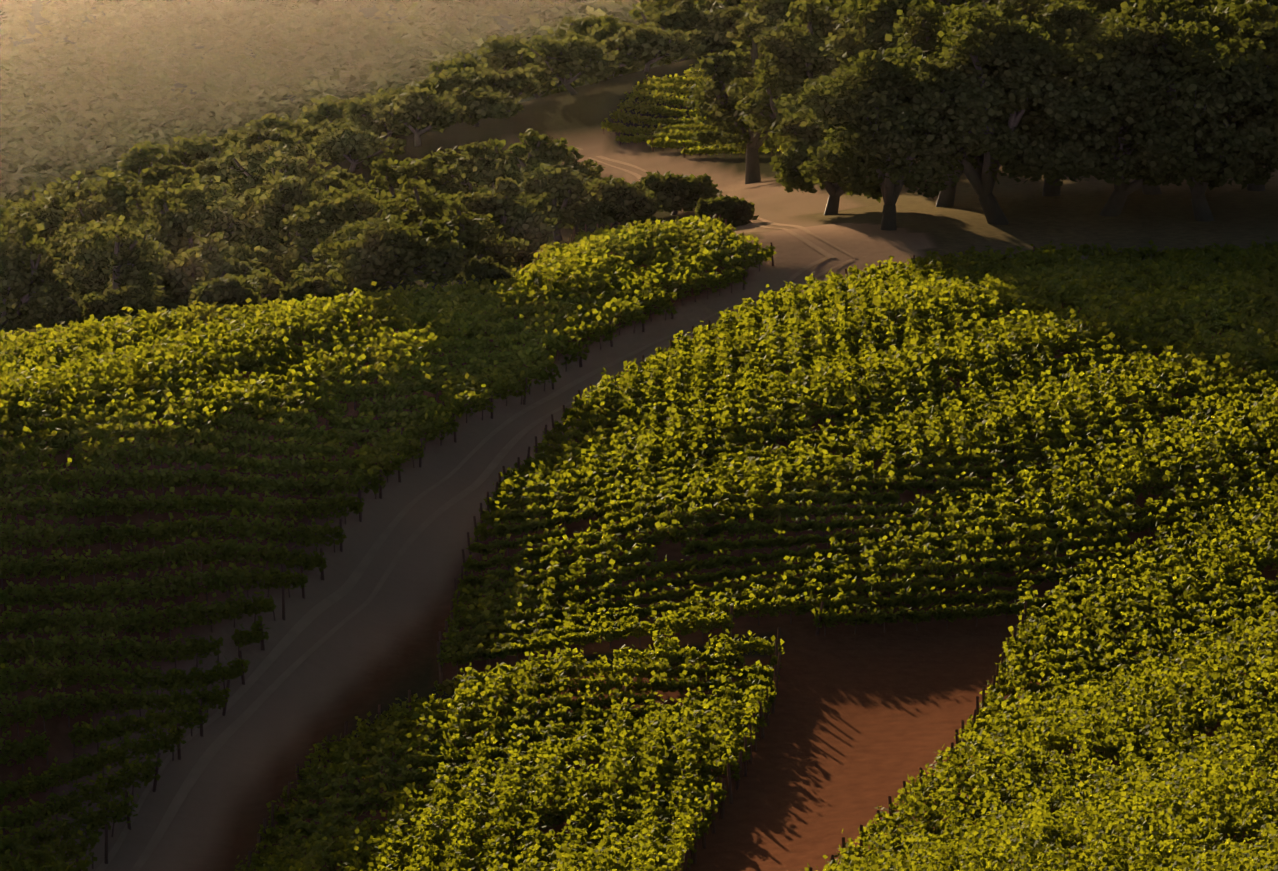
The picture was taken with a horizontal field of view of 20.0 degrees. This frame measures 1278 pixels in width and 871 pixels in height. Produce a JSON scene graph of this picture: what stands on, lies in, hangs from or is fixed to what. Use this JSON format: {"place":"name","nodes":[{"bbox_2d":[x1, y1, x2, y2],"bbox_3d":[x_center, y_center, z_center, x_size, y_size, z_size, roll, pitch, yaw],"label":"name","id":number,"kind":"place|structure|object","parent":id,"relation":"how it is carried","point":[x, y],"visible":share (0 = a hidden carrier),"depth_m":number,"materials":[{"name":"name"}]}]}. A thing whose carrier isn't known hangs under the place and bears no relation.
{"place":"outdoors","nodes":[
{"label":"outdoors","id":0,"kind":"place"},
{"bbox_2d":[0,0,1277,870],"bbox_3d":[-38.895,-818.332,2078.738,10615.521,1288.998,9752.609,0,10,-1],"label":"terrain","id":1,"kind":"structure","parent":0,"point":[813,789],"depth_m":217.67,"materials":[{"name":"brown soil"}]},
{"bbox_2d":[0,218,62,331],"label":"oak","id":2,"kind":"object","parent":1,"relation":"on","point":[23,295],"visible":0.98,"depth_m":325.58,"materials":[{"name":"green plant"}]},
{"bbox_2d":[3,181,60,239],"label":"tree","id":3,"kind":"object","parent":1,"relation":"on","point":[31,192],"visible":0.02,"depth_m":456.17,"materials":[{"name":"green plant"}]},
{"bbox_2d":[2,190,76,245],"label":"tree","id":4,"kind":"object","parent":1,"relation":"on","point":[47,219],"visible":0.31,"depth_m":445.46,"materials":[{"name":"green plant"}]},
{"bbox_2d":[26,170,99,207],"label":"oak","id":5,"kind":"object","parent":1,"relation":"on","point":[70,189],"visible":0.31,"depth_m":529.09,"materials":[{"name":"green plant"}]},
{"bbox_2d":[37,233,101,327],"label":"oak","id":6,"kind":"object","parent":1,"relation":"on","point":[56,248],"visible":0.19,"depth_m":345.25,"materials":[{"name":"green plant"}]},
{"bbox_2d":[32,218,118,249],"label":"oak","id":7,"kind":"object","parent":1,"relation":"on","point":[69,230],"visible":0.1,"depth_m":376.21,"materials":[{"name":"green plant"}]},
{"bbox_2d":[66,170,150,227],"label":"oak","id":8,"kind":"object","parent":1,"relation":"on","point":[116,196],"visible":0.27,"depth_m":434.58,"materials":[{"name":"green plant"}]},
{"bbox_2d":[46,219,174,324],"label":"oak","id":9,"kind":"object","parent":1,"relation":"on","point":[119,251],"visible":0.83,"depth_m":316.63,"materials":[{"name":"green plant"}]},
{"bbox_2d":[75,175,154,200],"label":"tree","id":10,"kind":"object","parent":1,"relation":"on","point":[86,192],"visible":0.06,"depth_m":503.47,"materials":[{"name":"green plant"}]},
{"bbox_2d":[77,283,160,319],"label":"tree","id":11,"kind":"object","parent":1,"relation":"on","point":[106,305],"visible":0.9,"depth_m":301.72,"materials":[{"name":"green plant"}]},
{"bbox_2d":[99,214,157,241],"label":"oak","id":12,"kind":"object","parent":1,"relation":"on","point":[131,223],"visible":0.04,"depth_m":396.96,"materials":[{"name":"green plant"}]},
{"bbox_2d":[95,141,183,180],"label":"tree","id":13,"kind":"object","parent":1,"relation":"on","point":[143,157],"visible":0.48,"depth_m":544.06,"materials":[{"name":"green plant"}]},
{"bbox_2d":[100,250,196,321],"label":"oak","id":14,"kind":"object","parent":1,"relation":"on","point":[167,304],"visible":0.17,"depth_m":334.17,"materials":[{"name":"green plant"}]},
{"bbox_2d":[128,162,199,196],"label":"oak","id":15,"kind":"object","parent":1,"relation":"on","point":[152,177],"visible":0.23,"depth_m":515.69,"materials":[{"name":"green plant"}]},
{"bbox_2d":[121,176,211,244],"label":"oak","id":16,"kind":"object","parent":1,"relation":"on","point":[139,216],"visible":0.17,"depth_m":423.36,"materials":[{"name":"green plant"}]},
{"bbox_2d":[140,237,211,313],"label":"oak","id":17,"kind":"object","parent":1,"relation":"on","point":[191,267],"visible":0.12,"depth_m":336.53,"materials":[{"name":"green plant"}]},
{"bbox_2d":[152,172,227,194],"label":"tree","id":18,"kind":"object","parent":1,"relation":"on","point":[212,180],"visible":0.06,"depth_m":497.30,"materials":[{"name":"green plant"}]},
{"bbox_2d":[142,179,254,256],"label":"oak","id":19,"kind":"object","parent":1,"relation":"on","point":[180,223],"visible":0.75,"depth_m":384.48,"materials":[{"name":"green plant"}]},
{"bbox_2d":[159,133,239,167],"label":"oak","id":20,"kind":"object","parent":1,"relation":"on","point":[205,148],"visible":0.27,"depth_m":558.49,"materials":[{"name":"green plant"}]},
{"bbox_2d":[194,179,238,237],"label":"oak","id":21,"kind":"object","parent":1,"relation":"on","point":[216,194],"visible":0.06,"depth_m":437.37,"materials":[{"name":"green plant"}]},
{"bbox_2d":[183,157,251,194],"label":"oak","id":22,"kind":"object","parent":1,"relation":"on","point":[211,167],"visible":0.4,"depth_m":526.59,"materials":[{"name":"green plant"}]},
{"bbox_2d":[177,232,269,280],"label":"tree","id":23,"kind":"object","parent":1,"relation":"on","point":[220,266],"visible":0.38,"depth_m":355.95,"materials":[{"name":"green plant"}]},
{"bbox_2d":[188,275,261,311],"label":"oak","id":24,"kind":"object","parent":1,"relation":"on","point":[231,290],"visible":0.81,"depth_m":308.64,"materials":[{"name":"green plant"}]},
{"bbox_2d":[204,271,285,311],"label":"tree","id":25,"kind":"object","parent":1,"relation":"on","point":[263,284],"visible":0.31,"depth_m":330.56,"materials":[{"name":"green plant"}]},
{"bbox_2d":[222,241,274,274],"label":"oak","id":26,"kind":"object","parent":1,"relation":"on","point":[243,252],"visible":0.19,"depth_m":367.74,"materials":[{"name":"green plant"}]},
{"bbox_2d":[217,139,291,195],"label":"tree","id":27,"kind":"object","parent":1,"relation":"on","point":[247,179],"visible":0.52,"depth_m":513.13,"materials":[{"name":"green plant"}]},
{"bbox_2d":[213,171,306,269],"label":"oak","id":28,"kind":"object","parent":1,"relation":"on","point":[246,199],"visible":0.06,"depth_m":393.50,"materials":[{"name":"green plant"}]},
{"bbox_2d":[217,113,314,158],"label":"tree","id":29,"kind":"object","parent":1,"relation":"on","point":[271,120],"visible":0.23,"depth_m":575.36,"materials":[{"name":"green plant"}]},
{"bbox_2d":[232,119,308,183],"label":"oak","id":30,"kind":"object","parent":1,"relation":"on","point":[256,136],"visible":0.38,"depth_m":538.88,"materials":[{"name":"green plant"}]},
{"bbox_2d":[240,175,342,270],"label":"oak","id":31,"kind":"object","parent":1,"relation":"on","point":[280,200],"visible":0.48,"depth_m":377.17,"materials":[{"name":"green plant"}]},
{"bbox_2d":[256,150,363,192],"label":"tree","id":32,"kind":"object","parent":1,"relation":"on","point":[291,166],"visible":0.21,"depth_m":430.43,"materials":[{"name":"green plant"}]},
{"bbox_2d":[279,274,346,303],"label":"oak","id":33,"kind":"object","parent":1,"relation":"on","point":[320,287],"visible":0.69,"depth_m":318.41,"materials":[{"name":"green plant"}]},
{"bbox_2d":[284,95,349,129],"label":"oak","id":34,"kind":"object","parent":1,"relation":"on","point":[316,114],"visible":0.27,"depth_m":588.84,"materials":[{"name":"green plant"}]},
{"bbox_2d":[272,188,399,282],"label":"oak","id":35,"kind":"object","parent":1,"relation":"on","point":[325,219],"visible":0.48,"depth_m":361.41,"materials":[{"name":"green plant"}]},
{"bbox_2d":[294,118,383,149],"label":"oak","id":36,"kind":"object","parent":1,"relation":"on","point":[306,135],"visible":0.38,"depth_m":556.46,"materials":[{"name":"green plant"}]},
{"bbox_2d":[312,175,369,205],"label":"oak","id":37,"kind":"object","parent":1,"relation":"on","point":[325,184],"visible":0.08,"depth_m":406.60,"materials":[{"name":"green plant"}]},
{"bbox_2d":[325,165,367,189],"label":"oak","id":38,"kind":"object","parent":1,"relation":"on","point":[352,178],"visible":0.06,"depth_m":462.99,"materials":[{"name":"green plant"}]},
{"bbox_2d":[305,125,405,171],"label":"tree","id":39,"kind":"object","parent":1,"relation":"on","point":[345,139],"visible":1,"depth_m":534.39,"materials":[{"name":"green plant"}]},
{"bbox_2d":[289,215,423,297],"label":"oak","id":40,"kind":"object","parent":1,"relation":"on","point":[325,247],"visible":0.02,"depth_m":339.86,"materials":[{"name":"green plant"}]},
{"bbox_2d":[0,0,725,202],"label":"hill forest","id":41,"kind":"object","parent":1,"relation":"on","point":[415,40],"depth_m":1529.61,"materials":[{"name":"wood"}]},
{"bbox_2d":[340,86,431,138],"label":"oak","id":42,"kind":"object","parent":1,"relation":"on","point":[362,111],"visible":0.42,"depth_m":566.99,"materials":[{"name":"green plant"}]},
{"bbox_2d":[1,214,773,870],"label":"posts","id":43,"kind":"object","parent":1,"relation":"on","point":[571,238],"visible":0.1,"depth_m":218.14,"materials":[{"name":"brown wood"}]},
{"bbox_2d":[0,214,775,870],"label":"vine leaves","id":44,"kind":"object","parent":43,"relation":"attached to","point":[80,374],"visible":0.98,"depth_m":235.04,"materials":[{"name":"green plant"}]},
{"bbox_2d":[325,213,467,293],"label":"oak","id":45,"kind":"object","parent":1,"relation":"on","point":[384,257],"visible":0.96,"depth_m":298.27,"materials":[{"name":"green plant"}]},
{"bbox_2d":[371,178,447,224],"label":"tree","id":46,"kind":"object","parent":1,"relation":"on","point":[403,198],"visible":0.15,"depth_m":399.85,"materials":[{"name":"green plant"}]},
{"bbox_2d":[360,154,465,203],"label":"oak","id":47,"kind":"object","parent":1,"relation":"on","point":[426,170],"visible":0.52,"depth_m":418.87,"materials":[{"name":"green plant"}]},
{"bbox_2d":[371,86,465,146],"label":"oak","id":48,"kind":"object","parent":1,"relation":"on","point":[413,105],"visible":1,"depth_m":550.03,"materials":[{"name":"green plant"}]},
{"bbox_2d":[390,176,454,289],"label":"oak","id":49,"kind":"object","parent":1,"relation":"on","point":[437,205],"visible":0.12,"depth_m":358.02,"materials":[{"name":"green plant"}]},
{"bbox_2d":[405,51,499,118],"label":"oak","id":50,"kind":"object","parent":1,"relation":"on","point":[468,61],"visible":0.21,"depth_m":622.63,"materials":[{"name":"green plant"}]},
{"bbox_2d":[409,67,501,96],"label":"oak","id":51,"kind":"object","parent":1,"relation":"on","point":[455,78],"visible":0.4,"depth_m":584.94,"materials":[{"name":"green plant"}]},
{"bbox_2d":[424,146,487,192],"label":"tree","id":52,"kind":"object","parent":1,"relation":"on","point":[447,157],"visible":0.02,"depth_m":459.55,"materials":[{"name":"green plant"}]},
{"bbox_2d":[96,256,853,870],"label":"tire tracks","id":53,"kind":"object","parent":1,"relation":"on","point":[274,654],"visible":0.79,"depth_m":221.41},
{"bbox_2d":[438,84,523,126],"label":"tree","id":54,"kind":"object","parent":1,"relation":"on","point":[480,103],"visible":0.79,"depth_m":564.83,"materials":[{"name":"green plant"}]},
{"bbox_2d":[432,201,530,283],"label":"oak","id":55,"kind":"object","parent":1,"relation":"on","point":[469,226],"visible":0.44,"depth_m":320.87,"materials":[{"name":"green plant"}]},
{"bbox_2d":[448,138,518,193],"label":"tree","id":56,"kind":"object","parent":1,"relation":"on","point":[480,165],"visible":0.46,"depth_m":432.33,"materials":[{"name":"green plant"}]},
{"bbox_2d":[463,256,511,294],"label":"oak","id":57,"kind":"object","parent":1,"relation":"on","point":[484,267],"visible":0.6,"depth_m":299.55,"materials":[{"name":"green plant"}]},
{"bbox_2d":[450,64,547,103],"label":"tree","id":58,"kind":"object","parent":1,"relation":"on","point":[513,81],"visible":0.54,"depth_m":594.06,"materials":[{"name":"green plant"}]},
{"bbox_2d":[454,32,546,93],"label":"oak","id":59,"kind":"object","parent":1,"relation":"on","point":[502,46],"visible":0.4,"depth_m":633.12,"materials":[{"name":"green plant"}]},
{"bbox_2d":[454,177,559,275],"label":"oak","id":60,"kind":"object","parent":1,"relation":"on","point":[535,230],"visible":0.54,"depth_m":342.86,"materials":[{"name":"green plant"}]},
{"bbox_2d":[461,185,556,228],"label":"tree","id":61,"kind":"object","parent":1,"relation":"on","point":[524,199],"visible":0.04,"depth_m":372.94,"materials":[{"name":"green plant"}]},
{"bbox_2d":[246,627,781,870],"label":"posts","id":62,"kind":"object","parent":1,"relation":"on","point":[744,772],"visible":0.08,"depth_m":186.69,"materials":[{"name":"brown wood"}]},
{"bbox_2d":[234,629,784,870],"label":"vine leaves","id":63,"kind":"object","parent":62,"relation":"attached to","point":[705,710],"visible":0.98,"depth_m":186.24,"materials":[{"name":"green plant"}]},
{"bbox_2d":[507,68,584,98],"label":"oak","id":64,"kind":"object","parent":1,"relation":"on","point":[551,88],"visible":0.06,"depth_m":639.63,"materials":[{"name":"green plant"}]},
{"bbox_2d":[490,128,605,195],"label":"oak","id":65,"kind":"object","parent":1,"relation":"on","point":[538,147],"visible":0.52,"depth_m":423.12,"materials":[{"name":"green plant"}]},
{"bbox_2d":[518,161,603,241],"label":"oak","id":66,"kind":"object","parent":1,"relation":"on","point":[559,186],"visible":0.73,"depth_m":388.44,"materials":[{"name":"green plant"}]},
{"bbox_2d":[531,158,600,216],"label":"tree","id":67,"kind":"object","parent":1,"relation":"on","point":[581,169],"visible":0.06,"depth_m":418.60,"materials":[{"name":"green plant"}]},
{"bbox_2d":[517,35,622,94],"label":"oak","id":68,"kind":"object","parent":1,"relation":"on","point":[560,57],"visible":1,"depth_m":587.62,"materials":[{"name":"green plant"}]},
{"bbox_2d":[521,54,619,86],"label":"tree","id":69,"kind":"object","parent":1,"relation":"on","point":[590,82],"visible":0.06,"depth_m":613.75,"materials":[{"name":"green plant"}]},
{"bbox_2d":[547,14,625,77],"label":"oak","id":70,"kind":"object","parent":1,"relation":"on","point":[583,24],"visible":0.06,"depth_m":658.84,"materials":[{"name":"green plant"}]},
{"bbox_2d":[564,14,655,78],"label":"oak","id":71,"kind":"object","parent":1,"relation":"on","point":[611,26],"visible":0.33,"depth_m":622.20,"materials":[{"name":"green plant"}]},
{"bbox_2d":[571,175,663,228],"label":"oak","id":72,"kind":"object","parent":1,"relation":"on","point":[629,204],"visible":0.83,"depth_m":392.20,"materials":[{"name":"green plant"}]},
{"bbox_2d":[598,26,701,72],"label":"oak","id":73,"kind":"object","parent":1,"relation":"on","point":[658,45],"visible":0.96,"depth_m":604.20,"materials":[{"name":"green plant"}]},
{"bbox_2d":[628,0,717,62],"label":"oak","id":74,"kind":"object","parent":1,"relation":"on","point":[659,5],"visible":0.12,"depth_m":674.61,"materials":[{"name":"green plant"}]},
{"bbox_2d":[631,171,722,214],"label":"tree","id":75,"kind":"object","parent":1,"relation":"on","point":[686,193],"visible":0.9,"depth_m":402.58,"materials":[{"name":"green plant"}]},
{"bbox_2d":[639,0,715,61],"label":"tree","id":76,"kind":"object","parent":1,"relation":"on","point":[685,16],"visible":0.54,"depth_m":638.31,"materials":[{"name":"green plant"}]},
{"bbox_2d":[601,62,801,154],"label":"vine leaves","id":77,"kind":"object","parent":1,"relation":"on","point":[653,84],"visible":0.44,"depth_m":548.88,"materials":[{"name":"green plant"}]},
{"bbox_2d":[678,25,745,55],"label":"tree","id":78,"kind":"object","parent":1,"relation":"on","point":[707,41],"visible":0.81,"depth_m":619.60,"materials":[{"name":"green plant"}]},
{"bbox_2d":[575,147,856,257],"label":"tire tracks","id":79,"kind":"object","parent":1,"relation":"on","point":[810,244],"visible":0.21,"depth_m":346.79},
{"bbox_2d":[694,195,758,226],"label":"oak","id":80,"kind":"object","parent":1,"relation":"on","point":[727,207],"visible":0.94,"depth_m":370.26,"materials":[{"name":"green plant"}]},
{"bbox_2d":[702,5,772,48],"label":"tree","id":81,"kind":"object","parent":1,"relation":"on","point":[724,20],"visible":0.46,"depth_m":651.25,"materials":[{"name":"green plant"}]},
{"bbox_2d":[683,12,795,183],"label":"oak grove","id":82,"kind":"object","parent":1,"relation":"on","point":[723,67],"visible":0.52,"depth_m":466.21,"materials":[{"name":"green plant"}]},
{"bbox_2d":[736,0,777,29],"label":"tree","id":83,"kind":"object","parent":1,"relation":"on","point":[751,4],"depth_m":660.61,"materials":[{"name":"green plant"}]},
{"bbox_2d":[753,0,805,30],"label":"tree","id":84,"kind":"object","parent":1,"relation":"on","point":[768,10],"visible":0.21,"depth_m":645.23,"materials":[{"name":"green plant"}]},
{"bbox_2d":[725,0,855,137],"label":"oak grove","id":85,"kind":"object","parent":1,"relation":"on","point":[796,60],"visible":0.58,"depth_m":434.17,"materials":[{"name":"green plant"}]},
{"bbox_2d":[760,66,881,214],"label":"oak","id":86,"kind":"object","parent":1,"relation":"on","point":[799,143],"visible":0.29,"depth_m":362.33,"materials":[{"name":"green plant"}]},
{"bbox_2d":[777,0,865,69],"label":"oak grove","id":87,"kind":"object","parent":1,"relation":"on","point":[832,8],"visible":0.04,"depth_m":487.49,"materials":[{"name":"green plant"}]},
{"bbox_2d":[437,246,1277,870],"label":"posts","id":88,"kind":"object","parent":1,"relation":"on","point":[439,644],"visible":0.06,"depth_m":217.07,"materials":[{"name":"brown wood"}]},
{"bbox_2d":[436,235,1277,870],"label":"vine leaves","id":89,"kind":"object","parent":88,"relation":"attached to","point":[1186,289],"visible":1,"depth_m":230.08,"materials":[{"name":"green plant"}]},
{"bbox_2d":[793,47,982,230],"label":"oak","id":90,"kind":"object","parent":1,"relation":"on","point":[857,138],"visible":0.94,"depth_m":336.43,"materials":[{"name":"green plant"}]},
{"bbox_2d":[819,0,958,172],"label":"oak","id":91,"kind":"object","parent":1,"relation":"on","point":[876,21],"visible":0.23,"depth_m":392.68,"materials":[{"name":"green plant"}]},
{"bbox_2d":[833,0,993,20],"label":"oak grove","id":92,"kind":"object","parent":1,"relation":"on","point":[948,3],"depth_m":448.45,"materials":[{"name":"green plant"}]},
{"bbox_2d":[884,0,1026,206],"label":"oak","id":93,"kind":"object","parent":1,"relation":"on","point":[915,36],"visible":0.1,"depth_m":358.92,"materials":[{"name":"green plant"}]},
{"bbox_2d":[884,3,1111,224],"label":"oak","id":94,"kind":"object","parent":1,"relation":"on","point":[1036,55],"visible":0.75,"depth_m":339.97,"materials":[{"name":"green plant"}]},
{"bbox_2d":[945,0,1098,24],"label":"tree","id":95,"kind":"object","parent":1,"relation":"on","point":[958,10],"depth_m":405.43,"materials":[{"name":"green plant"}]},
{"bbox_2d":[997,0,1095,195],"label":"oak","id":96,"kind":"object","parent":1,"relation":"on","point":[1070,19],"visible":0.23,"depth_m":362.63,"materials":[{"name":"green plant"}]},
{"bbox_2d":[991,17,1225,216],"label":"oak","id":97,"kind":"object","parent":1,"relation":"on","point":[1105,46],"visible":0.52,"depth_m":344.35,"materials":[{"name":"green plant"}]},
{"bbox_2d":[1075,0,1216,24],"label":"tree","id":98,"kind":"object","parent":1,"relation":"on","point":[1104,6],"visible":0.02,"depth_m":413.41,"materials":[{"name":"green plant"}]},
{"bbox_2d":[1060,0,1236,194],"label":"oak","id":99,"kind":"object","parent":1,"relation":"on","point":[1154,13],"visible":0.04,"depth_m":364.77,"materials":[{"name":"green plant"}]},
{"bbox_2d":[1087,12,1277,221],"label":"oak","id":100,"kind":"object","parent":1,"relation":"on","point":[1233,158],"visible":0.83,"depth_m":340.56,"materials":[{"name":"green plant"}]},
{"bbox_2d":[1169,0,1277,190],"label":"oak","id":101,"kind":"object","parent":1,"relation":"on","point":[1233,12],"visible":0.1,"depth_m":363.93,"materials":[{"name":"green plant"}]},
{"bbox_2d":[1230,17,1277,167],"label":"oak","id":102,"kind":"object","parent":1,"relation":"on","point":[1268,37],"visible":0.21,"depth_m":347.07,"materials":[{"name":"green plant"}]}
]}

